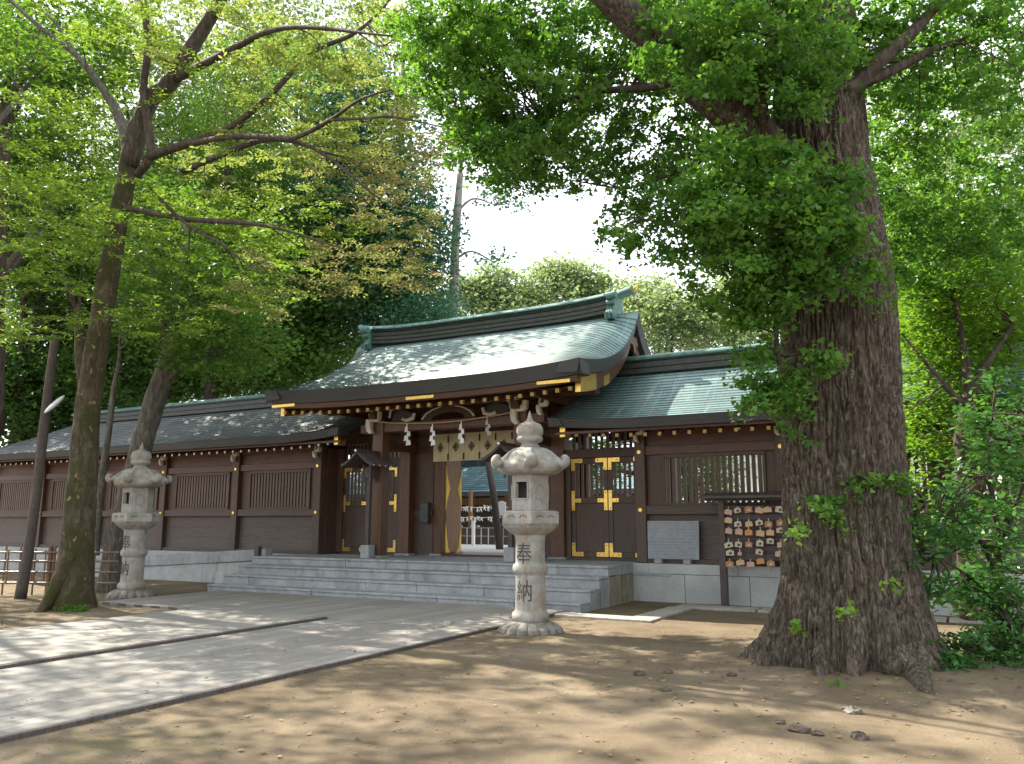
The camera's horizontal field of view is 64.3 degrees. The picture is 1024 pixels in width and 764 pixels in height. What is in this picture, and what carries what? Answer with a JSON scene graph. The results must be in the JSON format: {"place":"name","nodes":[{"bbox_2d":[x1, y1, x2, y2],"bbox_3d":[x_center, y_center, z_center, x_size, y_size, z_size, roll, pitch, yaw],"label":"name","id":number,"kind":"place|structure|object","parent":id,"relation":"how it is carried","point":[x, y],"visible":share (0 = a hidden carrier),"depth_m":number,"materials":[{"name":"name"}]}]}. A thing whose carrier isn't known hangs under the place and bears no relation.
{"place":"outdoors","nodes":[
{"label":"outdoors","id":0,"kind":"place"},
{"bbox_2d":[0,0,101,434],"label":"forked tree","id":1,"kind":"object","parent":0,"point":[6,158],"visible":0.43,"depth_m":24.01,"materials":[{"name":"green plant"}]},
{"bbox_2d":[0,590,565,736],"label":"path","id":2,"kind":"structure","parent":0,"point":[86,686],"depth_m":10.34,"materials":[{"name":"grey stone"}]},
{"bbox_2d":[0,611,562,743],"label":"path edging","id":3,"kind":"object","parent":2,"relation":"on","point":[21,735],"visible":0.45,"depth_m":8.79,"materials":[{"name":"stone"}]},
{"bbox_2d":[461,544,507,551],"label":"courtyard ground","id":4,"kind":"structure","parent":0,"point":[478,548],"depth_m":25.69,"materials":[{"name":"stone"}]},
{"bbox_2d":[5,174,169,425],"bbox_3d":[-17.649,-1.257,32.593,9.178,15.255,7.718,-5,-11,28],"label":"broadleaf tree","id":5,"kind":"object","parent":4,"relation":"on","point":[59,285],"visible":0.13,"depth_m":31.62,"materials":[{"name":"green plant"}]},
{"bbox_2d":[30,162,240,393],"bbox_3d":[-14.816,-1.453,33.516,8.755,15.941,8.190,-5,-11,28],"label":"broadleaf tree","id":6,"kind":"object","parent":4,"relation":"on","point":[66,330],"visible":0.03,"depth_m":32.41,"materials":[{"name":"green plant"}]},
{"bbox_2d":[33,0,276,393],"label":"broadleaf tree","id":7,"kind":"object","parent":4,"relation":"on","point":[128,114],"visible":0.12,"depth_m":32.61,"materials":[{"name":"green plant"}]},
{"bbox_2d":[0,101,389,368],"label":"broadleaf tree","id":8,"kind":"object","parent":4,"relation":"on","point":[19,117],"depth_m":43.09,"materials":[{"name":"green plant"}]},
{"bbox_2d":[80,21,339,399],"bbox_3d":[-9.947,-3.257,26.872,9.607,17.276,6.329,-5,-11,28],"label":"broadleaf tree","id":9,"kind":"object","parent":4,"relation":"on","point":[197,107],"visible":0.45,"depth_m":27.15,"materials":[{"name":"green plant"}]},
{"bbox_2d":[106,271,355,404],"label":"broadleaf tree","id":10,"kind":"object","parent":4,"relation":"on","point":[300,366],"visible":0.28,"depth_m":28.97,"materials":[{"name":"green plant"}]},
{"bbox_2d":[127,128,351,402],"bbox_3d":[-10.516,-1.890,31.197,10.002,16.025,8.233,-2,-10,13],"label":"broadleaf tree","id":11,"kind":"object","parent":4,"relation":"on","point":[238,178],"visible":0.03,"depth_m":30.38,"materials":[{"name":"green plant"}]},
{"bbox_2d":[135,0,402,376],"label":"broadleaf tree","id":12,"kind":"object","parent":4,"relation":"on","point":[328,13],"visible":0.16,"depth_m":35.03,"materials":[{"name":"green plant"}]},
{"bbox_2d":[208,142,446,378],"bbox_3d":[-7.307,-1.563,30.634,10.772,15.201,8.612,-5,-11,28],"label":"broadleaf tree","id":13,"kind":"object","parent":4,"relation":"on","point":[347,338],"visible":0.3,"depth_m":28.96,"materials":[{"name":"green plant"}]},
{"bbox_2d":[274,22,476,499],"bbox_3d":[-4.893,-3.893,29.227,7.460,19.308,7.216,1,-10,-4],"label":"conifer tree","id":14,"kind":"object","parent":4,"relation":"on","point":[422,310],"visible":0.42,"depth_m":28.51,"materials":[{"name":"green plant"}]},
{"bbox_2d":[471,521,474,545],"bbox_3d":[-1.339,5.251,28.255,0.100,0.860,0.080,-5,-11,28],"label":"white post","id":15,"kind":"object","parent":4,"relation":"on","point":[473,535],"visible":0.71,"depth_m":28.21,"materials":[{"name":"wood"}]},
{"bbox_2d":[461,527,507,544],"bbox_3d":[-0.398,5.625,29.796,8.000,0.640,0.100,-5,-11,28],"label":"fence","id":16,"kind":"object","parent":4,"relation":"on","point":[484,536],"depth_m":30.12,"materials":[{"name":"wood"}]},
{"bbox_2d":[462,491,507,526],"bbox_3d":[-0.609,5.114,30.755,6.120,2.050,0.120,-5,-11,28],"label":"fortune rack","id":17,"kind":"object","parent":4,"relation":"on","point":[470,513],"visible":0.08,"depth_m":31.29,"materials":[{"name":"brown wood"}]},
{"bbox_2d":[485,462,503,549],"bbox_3d":[-0.597,3.540,25.223,0.751,3.324,0.240,-5,-11,28],"label":"leaning pole","id":18,"kind":"object","parent":4,"relation":"on","point":[495,512],"visible":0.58,"depth_m":25.04,"materials":[{"name":"wood"}]},
{"bbox_2d":[442,251,550,315],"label":"broadleaf tree","id":19,"kind":"object","parent":4,"relation":"on","point":[485,297],"visible":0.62,"depth_m":45.63,"materials":[{"name":"green plant"}]},
{"bbox_2d":[498,501,505,539],"bbox_3d":[-0.322,4.554,26.066,0.300,1.498,0.080,-5,-11,28],"label":"notice board","id":20,"kind":"object","parent":4,"relation":"on","point":[502,506],"visible":0.61,"depth_m":26.09,"materials":[{"name":"white paper"}]},
{"bbox_2d":[488,247,637,311],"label":"broadleaf tree","id":21,"kind":"object","parent":4,"relation":"on","point":[556,285],"visible":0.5,"depth_m":46.53,"materials":[{"name":"green plant"}]},
{"bbox_2d":[569,436,757,502],"bbox_3d":[4.318,3.015,24.216,6.665,4.050,3.575,4,-11,-23],"label":"bush","id":22,"kind":"object","parent":4,"relation":"on","point":[604,440],"visible":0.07,"depth_m":23.95,"materials":[{"name":"green plant"}]},
{"bbox_2d":[600,268,767,353],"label":"broadleaf tree","id":23,"kind":"object","parent":4,"relation":"on","point":[659,312],"visible":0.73,"depth_m":40.91,"materials":[{"name":"green plant"}]},
{"bbox_2d":[683,266,779,347],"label":"broadleaf tree","id":24,"kind":"object","parent":4,"relation":"on","point":[709,323],"visible":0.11,"depth_m":38.72,"materials":[{"name":"green plant"}]},
{"bbox_2d":[698,449,1010,502],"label":"courtyard building","id":25,"kind":"structure","parent":4,"relation":"on","point":[912,461],"depth_m":32.18,"materials":[{"name":"white paint"}]},
{"bbox_2d":[865,41,1023,244],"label":"broadleaf tree","id":26,"kind":"object","parent":4,"relation":"on","point":[961,131],"visible":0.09,"depth_m":29.73,"materials":[{"name":"green plant"}]},
{"bbox_2d":[898,178,1023,319],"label":"broadleaf tree","id":27,"kind":"object","parent":4,"relation":"on","point":[999,239],"depth_m":30.05,"materials":[{"name":"green plant"}]},
{"bbox_2d":[433,152,538,318],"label":"lopped tree","id":28,"kind":"object","parent":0,"point":[458,194],"visible":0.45,"depth_m":31.88,"materials":[{"name":"green plant"}]},
{"bbox_2d":[349,460,633,526],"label":"courtyard building","id":29,"kind":"structure","parent":0,"point":[474,477],"depth_m":35.73,"materials":[{"name":"brown metal"}]},
{"bbox_2d":[0,569,1023,763],"bbox_3d":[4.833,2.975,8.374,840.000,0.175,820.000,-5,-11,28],"label":"ground","id":30,"kind":"structure","parent":0,"point":[921,738],"depth_m":6.95,"materials":[{"name":"soil"}]},
{"bbox_2d":[0,550,57,581],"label":"bamboo fence","id":31,"kind":"object","parent":30,"relation":"on","point":[31,568],"visible":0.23,"depth_m":21.12,"materials":[{"name":"wood"}]},
{"bbox_2d":[14,334,64,598],"bbox_3d":[-9.806,1.771,16.931,0.295,5.493,1.628,9,-13,-42],"label":"lamp post","id":32,"kind":"object","parent":30,"relation":"on","point":[24,573],"visible":0.97,"depth_m":16.92,"materials":[{"name":"brown metal"}]},
{"bbox_2d":[4,116,113,442],"bbox_3d":[-18.839,-1.366,29.928,11.826,15.972,8.013,-5,-11,28],"label":"broadleaf tree","id":33,"kind":"object","parent":30,"relation":"on","point":[21,347],"visible":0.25,"depth_m":29.80,"materials":[{"name":"green plant"}]},
{"bbox_2d":[0,544,119,594],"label":"bamboo fence","id":34,"kind":"object","parent":30,"relation":"on","point":[52,551],"visible":0.58,"depth_m":17.78,"materials":[{"name":"wood"}]},
{"bbox_2d":[53,603,89,612],"bbox_3d":[-7.795,4.006,14.377,0.885,0.218,0.593,-5,-11,28],"label":"moss tuft","id":35,"kind":"object","parent":30,"relation":"on","point":[75,608],"visible":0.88,"depth_m":14.25,"materials":[{"name":"green plant"}]},
{"bbox_2d":[0,0,164,442],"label":"broadleaf tree","id":36,"kind":"object","parent":30,"relation":"on","point":[116,50],"visible":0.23,"depth_m":29.17,"materials":[{"name":"green plant"}]},
{"bbox_2d":[0,0,167,208],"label":"shade tree","id":37,"kind":"object","parent":30,"relation":"on","point":[5,113],"visible":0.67,"depth_m":22.55,"materials":[{"name":"green plant"}]},
{"bbox_2d":[0,11,167,277],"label":"shade tree","id":38,"kind":"object","parent":30,"relation":"on","point":[14,260],"visible":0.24,"depth_m":27.01,"materials":[{"name":"green plant"}]},
{"bbox_2d":[0,314,198,446],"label":"broadleaf tree","id":39,"kind":"object","parent":30,"relation":"on","point":[62,412],"visible":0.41,"depth_m":29.44,"materials":[{"name":"green plant"}]},
{"bbox_2d":[67,272,167,554],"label":"thin tree","id":40,"kind":"object","parent":30,"relation":"on","point":[104,463],"visible":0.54,"depth_m":18.71,"materials":[{"name":"brown plant"}]},
{"bbox_2d":[105,442,172,598],"bbox_3d":[-8.149,3.008,17.677,1.359,3.410,1.211,-5,-11,28],"label":"stone lantern","id":41,"kind":"object","parent":30,"relation":"on","point":[136,518],"visible":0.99,"depth_m":17.43,"materials":[{"name":"stone"}]},
{"bbox_2d":[95,549,271,582],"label":"stone wall","id":42,"kind":"structure","parent":30,"relation":"on","point":[212,567],"depth_m":21.73,"materials":[{"name":"stone"}]},
{"bbox_2d":[66,161,312,592],"bbox_3d":[-7.846,-0.573,19.051,6.855,10.845,6.468,1,-10,-6],"label":"evergreen tree","id":43,"kind":"object","parent":30,"relation":"on","point":[170,365],"visible":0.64,"depth_m":18.60,"materials":[{"name":"green plant"}]},
{"bbox_2d":[0,394,399,570],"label":"roofed wall","id":44,"kind":"structure","parent":30,"relation":"on","point":[248,472],"depth_m":23.06,"materials":[{"name":"wood"}]},
{"bbox_2d":[0,480,32,511],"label":"window frame","id":45,"kind":"structure","parent":44,"relation":"in","point":[15,496],"depth_m":27.79,"materials":[{"name":"brown wood"}]},
{"bbox_2d":[45,478,66,510],"bbox_3d":[-14.199,3.648,26.350,2.770,1.060,0.150,-5,-11,28],"label":"window frame","id":46,"kind":"structure","parent":44,"relation":"in","point":[55,495],"depth_m":26.71,"materials":[{"name":"brown wood"}]},
{"bbox_2d":[103,482,159,510],"bbox_3d":[-11.572,3.404,24.921,2.770,1.060,0.150,-5,-11,28],"label":"window frame","id":47,"kind":"structure","parent":44,"relation":"in","point":[111,489],"depth_m":25.31,"materials":[{"name":"brown wood"}]},
{"bbox_2d":[167,472,232,509],"bbox_3d":[-8.946,3.161,23.491,2.770,1.060,0.150,-5,-11,28],"label":"window frame","id":48,"kind":"structure","parent":44,"relation":"in","point":[191,491],"depth_m":23.44,"materials":[{"name":"brown wood"}]},
{"bbox_2d":[240,469,313,508],"bbox_3d":[-6.319,2.917,22.062,2.770,1.060,0.150,-5,-11,28],"label":"window frame","id":49,"kind":"structure","parent":44,"relation":"in","point":[291,488],"depth_m":22.02,"materials":[{"name":"brown wood"}]},
{"bbox_2d":[0,0,483,612],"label":"maple tree","id":50,"kind":"object","parent":30,"relation":"on","point":[72,582],"visible":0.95,"depth_m":14.80,"materials":[{"name":"green plant"}]},
{"bbox_2d":[207,552,670,612],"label":"stone steps","id":51,"kind":"structure","parent":30,"relation":"on","point":[575,586],"depth_m":16.83,"materials":[{"name":"stone"}]},
{"bbox_2d":[254,546,261,555],"bbox_3d":[-6.327,4.472,20.231,0.160,0.780,0.120,-5,-11,28],"label":"stone bollard","id":52,"kind":"object","parent":51,"relation":"on","point":[257,550],"visible":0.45,"depth_m":20.23,"materials":[{"name":"grey stone"}]},
{"bbox_2d":[341,449,398,557],"bbox_3d":[-3.348,2.839,19.015,0.948,2.490,1.080,-5,-11,28],"label":"roofed lamp","id":53,"kind":"object","parent":51,"relation":"on","point":[365,460],"visible":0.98,"depth_m":18.98,"materials":[{"name":"wood"}]},
{"bbox_2d":[264,285,650,560],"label":"shrine gate","id":54,"kind":"structure","parent":51,"relation":"on","point":[541,363],"depth_m":18.72,"materials":[{"name":"wood"}]},
{"bbox_2d":[342,468,366,551],"bbox_3d":[-4.095,3.343,21.408,0.889,2.200,0.084,-5,-11,28],"label":"door","id":55,"kind":"structure","parent":54,"relation":"in","point":[354,511],"depth_m":21.42,"materials":[{"name":"brown wood"}]},
{"bbox_2d":[387,467,396,552],"bbox_3d":[-3.306,3.270,20.978,0.889,2.200,0.084,-5,-11,28],"label":"door","id":56,"kind":"structure","parent":54,"relation":"in","point":[391,536],"depth_m":20.82,"materials":[{"name":"brown wood"}]},
{"bbox_2d":[420,502,430,522],"bbox_3d":[-2.157,3.260,20.322,0.230,0.500,0.150,-5,-11,28],"label":"meter box","id":57,"kind":"object","parent":54,"relation":"attached to","point":[425,509],"visible":1,"depth_m":20.26,"materials":[{"name":"grey metal"}]},
{"bbox_2d":[377,412,509,423],"bbox_3d":[-1.601,0.851,18.596,4.064,0.186,0.073,-5,-11,28],"label":"straw rope","id":58,"kind":"object","parent":54,"relation":"attached to","point":[443,421],"visible":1,"depth_m":18.57,"materials":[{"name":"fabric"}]},
{"bbox_2d":[404,424,410,444],"bbox_3d":[-2.439,1.216,18.995,0.170,0.536,0.025,3,-10,-17],"label":"paper streamer","id":59,"kind":"object","parent":58,"relation":"hanging from","point":[408,442],"visible":1,"depth_m":18.97,"materials":[{"name":"paper"}]},
{"bbox_2d":[429,424,434,445],"bbox_3d":[-1.817,1.190,18.637,0.170,0.536,0.025,-5,-11,28],"label":"paper streamer","id":60,"kind":"object","parent":58,"relation":"hanging from","point":[431,438],"visible":1,"depth_m":18.62,"materials":[{"name":"paper"}]},
{"bbox_2d":[458,421,463,443],"bbox_3d":[-1.135,1.118,18.266,0.170,0.536,0.025,-5,-11,28],"label":"paper streamer","id":61,"kind":"object","parent":58,"relation":"hanging from","point":[460,434],"visible":1,"depth_m":18.26,"materials":[{"name":"paper"}]},
{"bbox_2d":[485,417,490,434],"bbox_3d":[-0.530,0.969,17.976,0.170,0.429,0.025,9,-13,-42],"label":"paper streamer","id":62,"kind":"object","parent":58,"relation":"hanging from","point":[487,429],"visible":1,"depth_m":17.96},
{"bbox_2d":[444,451,461,552],"bbox_3d":[-1.513,2.892,20.782,0.084,2.840,0.720,-5,-11,28],"label":"door leaf","id":63,"kind":"structure","parent":54,"relation":"in","point":[453,476],"depth_m":20.70,"materials":[{"name":"brown wood"}]},
{"bbox_2d":[433,430,513,461],"bbox_3d":[-0.785,1.554,19.839,2.718,0.680,0.052,-5,-11,28],"label":"curtain","id":64,"kind":"object","parent":54,"relation":"hanging from","point":[476,445],"visible":0.54,"depth_m":19.99,"materials":[{"name":"beige fabric"}]},
{"bbox_2d":[571,457,609,557],"bbox_3d":[1.744,2.802,18.230,0.889,2.200,0.084,-5,-11,28],"label":"door","id":65,"kind":"structure","parent":54,"relation":"in","point":[590,515],"depth_m":18.20,"materials":[{"name":"brown wood"}]},
{"bbox_2d":[608,456,636,558],"bbox_3d":[2.533,2.729,17.801,0.889,2.200,0.084,-5,-11,28],"label":"door","id":66,"kind":"structure","parent":54,"relation":"in","point":[622,510],"depth_m":17.84,"materials":[{"name":"brown wood"}]},
{"bbox_2d":[481,441,515,561],"bbox_3d":[-0.026,2.547,17.297,0.948,2.490,1.080,-5,-11,28],"label":"roofed lamp","id":67,"kind":"object","parent":51,"relation":"on","point":[501,449],"visible":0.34,"depth_m":17.16,"materials":[{"name":"wood"}]},
{"bbox_2d":[1,598,1023,763],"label":"fallen leaves","id":68,"kind":"object","parent":30,"relation":"on","point":[610,754],"visible":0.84,"depth_m":7.80,"materials":[{"name":"brown plant"}]},
{"bbox_2d":[18,610,1022,763],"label":"pebbles","id":69,"kind":"object","parent":30,"relation":"on","point":[552,712],"visible":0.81,"depth_m":7.06,"materials":[{"name":"stone"}]},
{"bbox_2d":[491,411,569,635],"bbox_3d":[0.271,2.094,12.168,1.319,3.360,1.176,-5,-11,28],"label":"stone lantern","id":70,"kind":"object","parent":30,"relation":"on","point":[530,520],"visible":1,"depth_m":11.90,"materials":[{"name":"stone"}]},
{"bbox_2d":[554,612,575,616],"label":"paving slab","id":71,"kind":"structure","parent":30,"relation":"on","point":[563,614],"depth_m":13.87,"materials":[{"name":"stone"}]},
{"bbox_2d":[567,613,659,622],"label":"paving slab","id":72,"kind":"structure","parent":30,"relation":"on","point":[618,618],"depth_m":13.38,"materials":[{"name":"stone"}]},
{"bbox_2d":[633,670,645,675],"bbox_3d":[1.343,3.077,8.596,0.108,0.083,0.108,3,-10,-19],"label":"stone","id":73,"kind":"object","parent":30,"relation":"on","point":[638,672],"visible":0.91,"depth_m":8.57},
{"bbox_2d":[636,611,674,619],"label":"paving slab","id":74,"kind":"structure","parent":30,"relation":"on","point":[662,615],"depth_m":13.81,"materials":[{"name":"stone"}]},
{"bbox_2d":[663,668,672,673],"bbox_3d":[1.668,3.098,8.697,0.121,0.081,0.109,-5,-11,28],"label":"stone","id":75,"kind":"object","parent":30,"relation":"on","point":[667,671],"visible":0.83,"depth_m":8.67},
{"bbox_2d":[652,606,692,614],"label":"paving slab","id":76,"kind":"structure","parent":30,"relation":"on","point":[675,610],"depth_m":14.59,"materials":[{"name":"stone"}]},
{"bbox_2d":[371,0,1023,694],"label":"ginkgo tree","id":77,"kind":"object","parent":30,"relation":"on","point":[809,256],"visible":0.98,"depth_m":8.97,"materials":[{"name":"green plant"}]},
{"bbox_2d":[675,604,760,611],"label":"paving slab","id":78,"kind":"structure","parent":30,"relation":"on","point":[726,608],"depth_m":14.88,"materials":[{"name":"stone"}]},
{"bbox_2d":[702,492,782,605],"bbox_3d":[5.119,3.099,15.029,3.060,2.140,0.480,-5,-11,28],"label":"plaque rack","id":79,"kind":"object","parent":30,"relation":"on","point":[748,553],"visible":0.31,"depth_m":15.43,"materials":[{"name":"brown wood"}]},
{"bbox_2d":[724,538,732,547],"bbox_3d":[4.113,3.065,15.472,0.172,0.185,0.018,-5,-11,28],"label":"prayer plaque","id":80,"kind":"object","parent":79,"relation":"hanging from","point":[728,544],"visible":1,"depth_m":15.46,"materials":[{"name":"beige wood"}]},
{"bbox_2d":[726,558,733,566],"bbox_3d":[4.116,3.421,15.410,0.158,0.162,0.018,-5,-11,28],"label":"prayer plaque","id":81,"kind":"object","parent":79,"relation":"hanging from","point":[729,563],"visible":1,"depth_m":15.40,"materials":[{"name":"brown wood"}]},
{"bbox_2d":[735,528,742,534],"bbox_3d":[4.292,2.817,15.415,0.149,0.155,0.015,-5,-11,28],"label":"prayer plaque","id":82,"kind":"object","parent":79,"relation":"hanging from","point":[738,531],"visible":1,"depth_m":15.40,"materials":[{"name":"brown wood"}]},
{"bbox_2d":[736,559,744,565],"bbox_3d":[4.294,3.389,15.317,0.166,0.131,0.015,-5,-11,28],"label":"prayer plaque","id":83,"kind":"object","parent":79,"relation":"hanging from","point":[740,562],"visible":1,"depth_m":15.31,"materials":[{"name":"brown wood"}]},
{"bbox_2d":[744,506,752,512],"bbox_3d":[4.466,2.408,15.386,0.154,0.134,0.018,-5,-11,28],"label":"prayer plaque","id":84,"kind":"object","parent":79,"relation":"hanging from","point":[748,509],"visible":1,"depth_m":15.38,"materials":[{"name":"beige wood"}]},
{"bbox_2d":[747,559,754,566],"bbox_3d":[4.458,3.381,15.226,0.144,0.146,0.015,-5,-11,28],"label":"prayer plaque","id":85,"kind":"object","parent":79,"relation":"hanging from","point":[750,563],"visible":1,"depth_m":15.21,"materials":[{"name":"brown wood"}]},
{"bbox_2d":[755,507,762,513],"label":"prayer plaque","id":86,"kind":"object","parent":79,"relation":"hanging from","point":[758,509],"visible":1,"depth_m":15.29,"materials":[{"name":"beige wood"}]},
{"bbox_2d":[756,530,764,536],"bbox_3d":[4.638,2.799,15.225,0.163,0.184,0.015,-5,-11,28],"label":"prayer plaque","id":87,"kind":"object","parent":79,"relation":"hanging from","point":[760,533],"visible":1,"depth_m":15.21,"materials":[{"name":"brown wood"}]},
{"bbox_2d":[767,559,774,566],"bbox_3d":[4.779,3.345,15.051,0.150,0.133,0.018,-5,-11,28],"label":"prayer plaque","id":88,"kind":"object","parent":79,"relation":"hanging from","point":[770,562],"visible":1,"depth_m":15.04,"materials":[{"name":"brown wood"}]},
{"bbox_2d":[757,608,771,612],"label":"paving slab","id":89,"kind":"structure","parent":30,"relation":"on","point":[764,610],"depth_m":14.41,"materials":[{"name":"stone"}]},
{"bbox_2d":[547,318,1023,615],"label":"roofed wall","id":90,"kind":"structure","parent":30,"relation":"on","point":[669,411],"depth_m":16.39,"materials":[{"name":"wood"}]},
{"bbox_2d":[647,521,699,559],"bbox_3d":[3.254,3.189,16.455,1.080,0.760,0.085,-5,-11,28],"label":"stone tablet","id":91,"kind":"object","parent":90,"relation":"attached to","point":[673,539],"visible":1,"depth_m":16.43,"materials":[{"name":"stone"}]},
{"bbox_2d":[647,450,776,505],"bbox_3d":[3.991,1.953,16.435,2.640,1.050,0.120,-5,-11,28],"label":"window frame","id":92,"kind":"structure","parent":90,"relation":"in","point":[658,466],"depth_m":16.45,"materials":[{"name":"brown wood"}]},
{"bbox_2d":[907,443,946,502],"bbox_3d":[6.503,1.720,15.068,2.640,1.050,0.120,-5,-11,28],"label":"window frame","id":93,"kind":"structure","parent":90,"relation":"in","point":[934,464],"depth_m":14.51,"materials":[{"name":"wood"}]},
{"bbox_2d":[970,441,1023,501],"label":"window frame","id":94,"kind":"structure","parent":90,"relation":"in","point":[978,488],"depth_m":14.07,"materials":[{"name":"wood"}]},
{"bbox_2d":[787,723,811,733],"bbox_3d":[2.216,2.679,6.288,0.178,0.104,0.131,-5,-11,28],"label":"stone","id":95,"kind":"object","parent":30,"relation":"on","point":[797,727],"visible":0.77,"depth_m":6.25,"materials":[{"name":"stone"}]},
{"bbox_2d":[811,729,823,735],"bbox_3d":[2.316,2.666,6.173,0.096,0.063,0.085,-5,-11,28],"label":"stone","id":96,"kind":"object","parent":30,"relation":"on","point":[816,732],"visible":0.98,"depth_m":6.15,"materials":[{"name":"stone"}]},
{"bbox_2d":[841,705,862,713],"bbox_3d":[2.851,2.762,6.836,0.163,0.098,0.115,-1,-10,4],"label":"stone","id":97,"kind":"object","parent":30,"relation":"on","point":[850,709],"visible":0.84,"depth_m":6.81,"materials":[{"name":"stone"}]},
{"bbox_2d":[850,731,869,740],"bbox_3d":[2.585,2.639,6.057,0.134,0.097,0.118,-7,-12,37],"label":"stone","id":98,"kind":"object","parent":30,"relation":"on","point":[859,735],"visible":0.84,"depth_m":6.03,"materials":[{"name":"stone"}]},
{"bbox_2d":[935,616,946,621],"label":"paving slab","id":99,"kind":"structure","parent":30,"relation":"on","point":[940,619],"depth_m":13.09,"materials":[{"name":"stone"}]},
{"bbox_2d":[867,361,1023,643],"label":"glossy shrub","id":100,"kind":"object","parent":30,"relation":"on","point":[986,426],"visible":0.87,"depth_m":9.37,"materials":[{"name":"green plant"}]},
{"bbox_2d":[879,169,1023,495],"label":"broadleaf tree","id":101,"kind":"object","parent":30,"relation":"on","point":[966,258],"visible":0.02,"depth_m":14.60,"materials":[{"name":"green plant"}]},
{"bbox_2d":[886,658,1016,672],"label":"seedlings","id":102,"kind":"object","parent":30,"relation":"on","point":[978,663],"visible":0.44,"depth_m":8.19,"materials":[{"name":"green plant"}]},
{"bbox_2d":[897,244,1023,620],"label":"maple","id":103,"kind":"object","parent":30,"relation":"on","point":[933,317],"visible":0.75,"depth_m":12.32,"materials":[{"name":"green plant"}]},
{"bbox_2d":[949,617,983,623],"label":"paving slab","id":104,"kind":"structure","parent":30,"relation":"on","point":[954,619],"depth_m":12.94,"materials":[{"name":"stone"}]},
{"bbox_2d":[926,581,1023,671],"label":"shrub","id":105,"kind":"object","parent":30,"relation":"on","point":[1004,629],"visible":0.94,"depth_m":8.64,"materials":[{"name":"green plant"}]},
{"bbox_2d":[0,0,1023,502],"label":"sky","id":106,"kind":"structure","parent":0,"point":[565,224],"materials":[{"name":"white"}]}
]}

